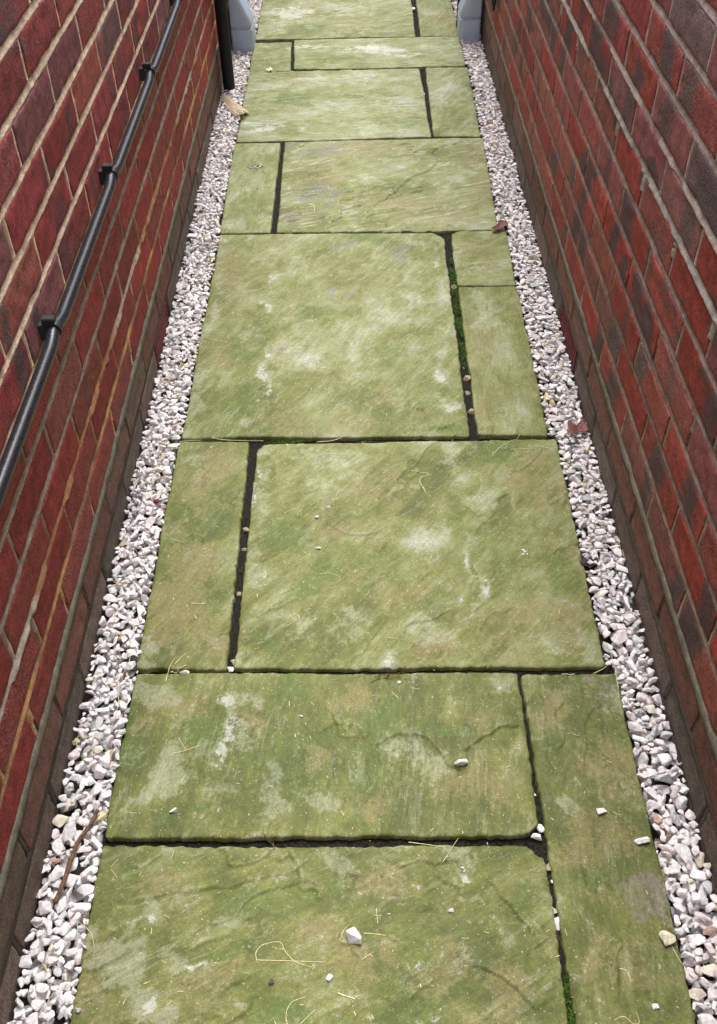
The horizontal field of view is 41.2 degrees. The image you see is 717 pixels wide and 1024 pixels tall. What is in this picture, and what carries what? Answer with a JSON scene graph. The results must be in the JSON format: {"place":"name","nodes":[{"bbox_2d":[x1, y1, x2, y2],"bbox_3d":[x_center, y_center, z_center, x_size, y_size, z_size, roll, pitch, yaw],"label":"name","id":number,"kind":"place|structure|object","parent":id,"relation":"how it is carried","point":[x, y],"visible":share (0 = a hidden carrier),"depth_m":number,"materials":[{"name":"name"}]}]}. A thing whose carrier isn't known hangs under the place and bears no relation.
{"place":"outdoors","nodes":[
{"label":"outdoors","id":0,"kind":"place"},
{"bbox_2d":[0,0,232,1023],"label":"brick wall","id":1,"kind":"structure","parent":0,"point":[71,83],"depth_m":1.58,"materials":[{"name":"red brick"},{"name":"mortar"}]},
{"bbox_2d":[0,0,181,508],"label":"conduit","id":2,"kind":"object","parent":1,"relation":"attached to","point":[50,328],"visible":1,"depth_m":1.52,"materials":[{"name":"black plastic"}]},
{"bbox_2d":[214,0,234,93],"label":"drain pipe","id":3,"kind":"object","parent":1,"relation":"attached to","point":[222,24],"visible":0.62,"depth_m":3.32,"materials":[{"name":"black plastic"}]},
{"bbox_2d":[23,4,716,1023],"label":"ground","id":4,"kind":"structure","parent":0,"point":[79,868],"depth_m":1.60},
{"bbox_2d":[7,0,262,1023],"bbox_3d":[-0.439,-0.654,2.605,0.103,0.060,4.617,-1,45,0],"label":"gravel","id":5,"kind":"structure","parent":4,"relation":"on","point":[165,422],"depth_m":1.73,"materials":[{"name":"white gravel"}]},
{"bbox_2d":[53,809,99,903],"bbox_3d":[-0.421,0.508,1.416,0.015,0.011,0.145,10,46,10],"label":"twig","id":6,"kind":"object","parent":5,"relation":"on","point":[70,861],"visible":1,"depth_m":1.41,"materials":[{"name":"brown wood"}]},
{"bbox_2d":[97,692,118,740],"bbox_3d":[-0.411,0.329,1.598,0.016,0.004,0.126,4,45,4],"label":"straw","id":7,"kind":"object","parent":5,"relation":"on","point":[113,717],"visible":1,"depth_m":1.59,"materials":[{"name":"beige plant"}]},
{"bbox_2d":[126,655,137,670],"bbox_3d":[-0.395,0.264,1.666,0.022,0.005,0.035,-1,45,0],"label":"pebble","id":8,"kind":"object","parent":5,"relation":"on","point":[133,658],"visible":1,"depth_m":1.67,"materials":[{"name":"grey stone"}]},
{"bbox_2d":[220,95,248,116],"bbox_3d":[-0.428,-1.413,3.314,0.056,0.020,0.197,-17,48,-16],"label":"dried husk","id":9,"kind":"object","parent":5,"relation":"on","point":[228,101],"visible":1,"depth_m":3.31,"materials":[{"name":"beige plant"}]},
{"bbox_2d":[228,0,255,55],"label":"plastic foot","id":10,"kind":"object","parent":5,"relation":"on","point":[242,25],"visible":0.96,"depth_m":3.64},
{"bbox_2d":[137,442,248,673],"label":"paving slab","id":11,"kind":"structure","parent":4,"relation":"on","point":[201,503],"depth_m":1.83,"materials":[{"name":"stone"}]},
{"bbox_2d":[220,143,280,234],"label":"paving slab","id":12,"kind":"structure","parent":4,"relation":"on","point":[251,191],"depth_m":2.89,"materials":[{"name":"stone"}]},
{"bbox_2d":[250,42,291,71],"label":"paving slab","id":13,"kind":"structure","parent":4,"relation":"on","point":[276,57],"depth_m":3.65,"materials":[{"name":"stone"}]},
{"bbox_2d":[70,845,567,1023],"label":"paving slab","id":14,"kind":"structure","parent":4,"relation":"on","point":[310,904],"depth_m":1.33,"materials":[{"name":"stone"}]},
{"bbox_2d":[258,960,317,961],"bbox_3d":[-0.093,0.617,1.312,0.095,0.002,0.005,-1,45,0],"label":"straw","id":15,"kind":"object","parent":14,"relation":"on","point":[285,960],"visible":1,"depth_m":1.31,"materials":[{"name":"beige plant"}]},
{"bbox_2d":[326,974,332,980],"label":"pebble","id":16,"kind":"object","parent":14,"relation":"on","point":[329,977],"visible":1,"depth_m":1.29,"materials":[{"name":"white stone"}]},
{"bbox_2d":[346,927,361,944],"bbox_3d":[-0.006,0.592,1.328,0.018,0.014,0.024,-18,48,-16],"label":"pebble","id":17,"kind":"object","parent":14,"relation":"on","point":[353,935],"visible":1,"depth_m":1.32,"materials":[{"name":"white stone"}]},
{"bbox_2d":[114,124,678,1023],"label":"straw crumbs","id":18,"kind":"object","parent":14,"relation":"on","point":[360,664],"visible":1,"depth_m":1.55,"materials":[{"name":"beige plant"}]},
{"bbox_2d":[105,672,537,842],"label":"paving slab","id":19,"kind":"structure","parent":4,"relation":"on","point":[387,743],"depth_m":1.53,"materials":[{"name":"stone"}]},
{"bbox_2d":[370,667,408,682],"bbox_3d":[0.052,0.282,1.643,0.071,0.007,0.034,-1,45,0],"label":"root clump","id":20,"kind":"object","parent":19,"relation":"on","point":[390,675],"visible":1,"depth_m":1.64,"materials":[{"name":"plant"}]},
{"bbox_2d":[454,759,467,765],"bbox_3d":[0.163,0.398,1.517,0.022,0.012,0.008,-12,46,-11],"label":"pebble","id":21,"kind":"object","parent":19,"relation":"on","point":[460,762],"visible":1,"depth_m":1.51,"materials":[{"name":"white stone"}]},
{"bbox_2d":[182,233,468,441],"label":"paving slab","id":22,"kind":"structure","parent":4,"relation":"on","point":[254,325],"depth_m":2.33,"materials":[{"name":"stone"}]},
{"bbox_2d":[236,68,431,143],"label":"paving slab","id":23,"kind":"structure","parent":4,"relation":"on","point":[339,105],"depth_m":3.32,"materials":[{"name":"stone"}]},
{"bbox_2d":[255,0,414,42],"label":"paving slab","id":24,"kind":"structure","parent":4,"relation":"on","point":[286,20],"depth_m":3.93,"materials":[{"name":"stone"}]},
{"bbox_2d":[294,36,464,70],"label":"paving slab","id":25,"kind":"structure","parent":4,"relation":"on","point":[422,53],"depth_m":3.66,"materials":[{"name":"stone"}]},
{"bbox_2d":[69,0,696,1023],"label":"joint soil","id":26,"kind":"structure","parent":4,"relation":"on","point":[537,848],"depth_m":1.70,"materials":[{"name":"black soil"}]},
{"bbox_2d":[178,670,188,673],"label":"pebble","id":27,"kind":"object","parent":26,"relation":"on","point":[184,672],"visible":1,"depth_m":1.66,"materials":[{"name":"white stone"}]},
{"bbox_2d":[264,438,368,444],"bbox_3d":[-0.088,-0.155,2.087,0.237,0.010,0.020,0,45,1],"label":"joint moss","id":28,"kind":"object","parent":26,"relation":"on","point":[291,442],"visible":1,"depth_m":2.09,"materials":[{"name":"green plant"}]},
{"bbox_2d":[444,234,465,369],"bbox_3d":[0.253,-0.548,2.466,0.042,0.014,0.692,-1,45,0],"label":"joint moss","id":29,"kind":"object","parent":26,"relation":"on","point":[459,323],"visible":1,"depth_m":2.43,"materials":[{"name":"green plant"}]},
{"bbox_2d":[463,375,470,380],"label":"pebble","id":30,"kind":"object","parent":26,"relation":"on","point":[467,377],"visible":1,"depth_m":2.24,"materials":[{"name":"white stone"}]},
{"bbox_2d":[467,408,473,414],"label":"pebble","id":31,"kind":"object","parent":26,"relation":"on","point":[471,411],"visible":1,"depth_m":2.15,"materials":[{"name":"white stone"}]},
{"bbox_2d":[531,833,541,840],"bbox_3d":[0.270,0.490,1.443,0.017,0.008,0.009,16,48,16],"label":"pebble","id":32,"kind":"object","parent":26,"relation":"on","point":[536,836],"visible":1,"depth_m":1.44,"materials":[{"name":"white stone"}]},
{"bbox_2d":[536,824,543,832],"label":"pebble","id":33,"kind":"object","parent":26,"relation":"on","point":[540,828],"visible":1,"depth_m":1.45,"materials":[{"name":"white stone"}]},
{"bbox_2d":[554,917,559,929],"bbox_3d":[0.282,0.582,1.352,0.018,0.007,0.019,16,48,16],"label":"pebble","id":34,"kind":"object","parent":26,"relation":"on","point":[557,923],"visible":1,"depth_m":1.35,"materials":[{"name":"white stone"}]},
{"bbox_2d":[562,961,574,1023],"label":"joint moss","id":35,"kind":"object","parent":26,"relation":"on","point":[568,995],"visible":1,"depth_m":1.28,"materials":[{"name":"green plant"}]},
{"bbox_2d":[276,138,496,233],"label":"paving slab","id":36,"kind":"structure","parent":4,"relation":"on","point":[430,186],"depth_m":2.90,"materials":[{"name":"stone"}]},
{"bbox_2d":[234,439,604,672],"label":"paving slab","id":37,"kind":"structure","parent":4,"relation":"on","point":[420,567],"depth_m":1.83,"materials":[{"name":"stone"}]},
{"bbox_2d":[416,0,457,36],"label":"paving slab","id":38,"kind":"structure","parent":4,"relation":"on","point":[436,18],"depth_m":3.93,"materials":[{"name":"stone"}]},
{"bbox_2d":[425,67,480,138],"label":"paving slab","id":39,"kind":"structure","parent":4,"relation":"on","point":[453,113],"depth_m":3.33,"materials":[{"name":"stone"}]},
{"bbox_2d":[451,231,514,287],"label":"paving slab","id":40,"kind":"structure","parent":4,"relation":"on","point":[486,264],"depth_m":2.60,"materials":[{"name":"stone"}]},
{"bbox_2d":[458,286,546,439],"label":"paving slab","id":41,"kind":"structure","parent":4,"relation":"on","point":[495,346],"depth_m":2.26,"materials":[{"name":"stone"}]},
{"bbox_2d":[451,0,716,1023],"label":"gravel","id":42,"kind":"structure","parent":4,"relation":"on","point":[689,902],"depth_m":1.78,"materials":[{"name":"white gravel"}]},
{"bbox_2d":[457,0,481,47],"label":"plastic foot","id":43,"kind":"object","parent":42,"relation":"on","point":[468,20],"visible":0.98,"depth_m":3.70},
{"bbox_2d":[492,220,507,229],"bbox_3d":[0.405,-0.814,2.708,0.032,0.007,0.062,24,50,23],"label":"leaf","id":44,"kind":"object","parent":42,"relation":"on","point":[501,224],"visible":1,"depth_m":2.71,"materials":[{"name":"plant"}]},
{"bbox_2d":[567,418,587,433],"bbox_3d":[0.479,-0.186,2.082,0.047,0.009,0.043,-12,46,-11],"label":"leaf","id":45,"kind":"object","parent":42,"relation":"on","point":[580,426],"visible":1,"depth_m":2.08,"materials":[{"name":"plant"}]},
{"bbox_2d":[580,556,598,566],"bbox_3d":[0.441,0.095,1.823,0.036,0.006,0.025,-1,45,0],"label":"leaf","id":46,"kind":"object","parent":42,"relation":"on","point":[584,560],"visible":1,"depth_m":1.82,"materials":[{"name":"grey plant"}]},
{"bbox_2d":[671,945,712,989],"bbox_3d":[0.452,0.622,1.295,0.007,0.007,0.078,-26,50,-23],"label":"straw","id":47,"kind":"object","parent":42,"relation":"on","point":[687,968],"visible":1,"depth_m":1.30,"materials":[{"name":"beige plant"}]},
{"bbox_2d":[520,674,694,1023],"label":"paving slab","id":48,"kind":"structure","parent":4,"relation":"on","point":[606,928],"depth_m":1.41,"materials":[{"name":"stone"}]},
{"bbox_2d":[596,808,606,814],"bbox_3d":[0.372,0.457,1.460,0.016,0.007,0.012,-1,45,0],"label":"pebble","id":49,"kind":"object","parent":48,"relation":"on","point":[600,811],"visible":1,"depth_m":1.46,"materials":[{"name":"white stone"}]},
{"bbox_2d":[634,837,649,843],"bbox_3d":[0.424,0.491,1.425,0.024,0.010,0.011,-1,45,0],"label":"pebble","id":50,"kind":"object","parent":48,"relation":"on","point":[642,840],"visible":1,"depth_m":1.42,"materials":[{"name":"white stone"}]},
{"bbox_2d":[652,1003,658,1009],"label":"pebble","id":51,"kind":"object","parent":48,"relation":"on","point":[655,1006],"visible":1,"depth_m":1.26,"materials":[{"name":"white stone"}]},
{"bbox_2d":[659,930,675,945],"bbox_3d":[0.429,0.590,1.324,0.020,0.011,0.021,-13,47,-12],"label":"pebble","id":52,"kind":"object","parent":48,"relation":"on","point":[667,938],"visible":1,"depth_m":1.32,"materials":[{"name":"white stone"}]},
{"bbox_2d":[479,0,716,932],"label":"brick wall","id":53,"kind":"structure","parent":0,"point":[608,108],"depth_m":1.68,"materials":[{"name":"brick"},{"name":"mortar"}]},
{"bbox_2d":[456,0,459,26],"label":"drain pipe","id":54,"kind":"object","parent":53,"relation":"attached to","point":[458,1],"visible":0.21,"depth_m":3.81,"materials":[{"name":"black plastic"}]},
{"bbox_2d":[491,0,496,10],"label":"cable","id":55,"kind":"object","parent":53,"relation":"hanging from","point":[493,3],"visible":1,"depth_m":3.37,"materials":[{"name":"black plastic"}]}
]}

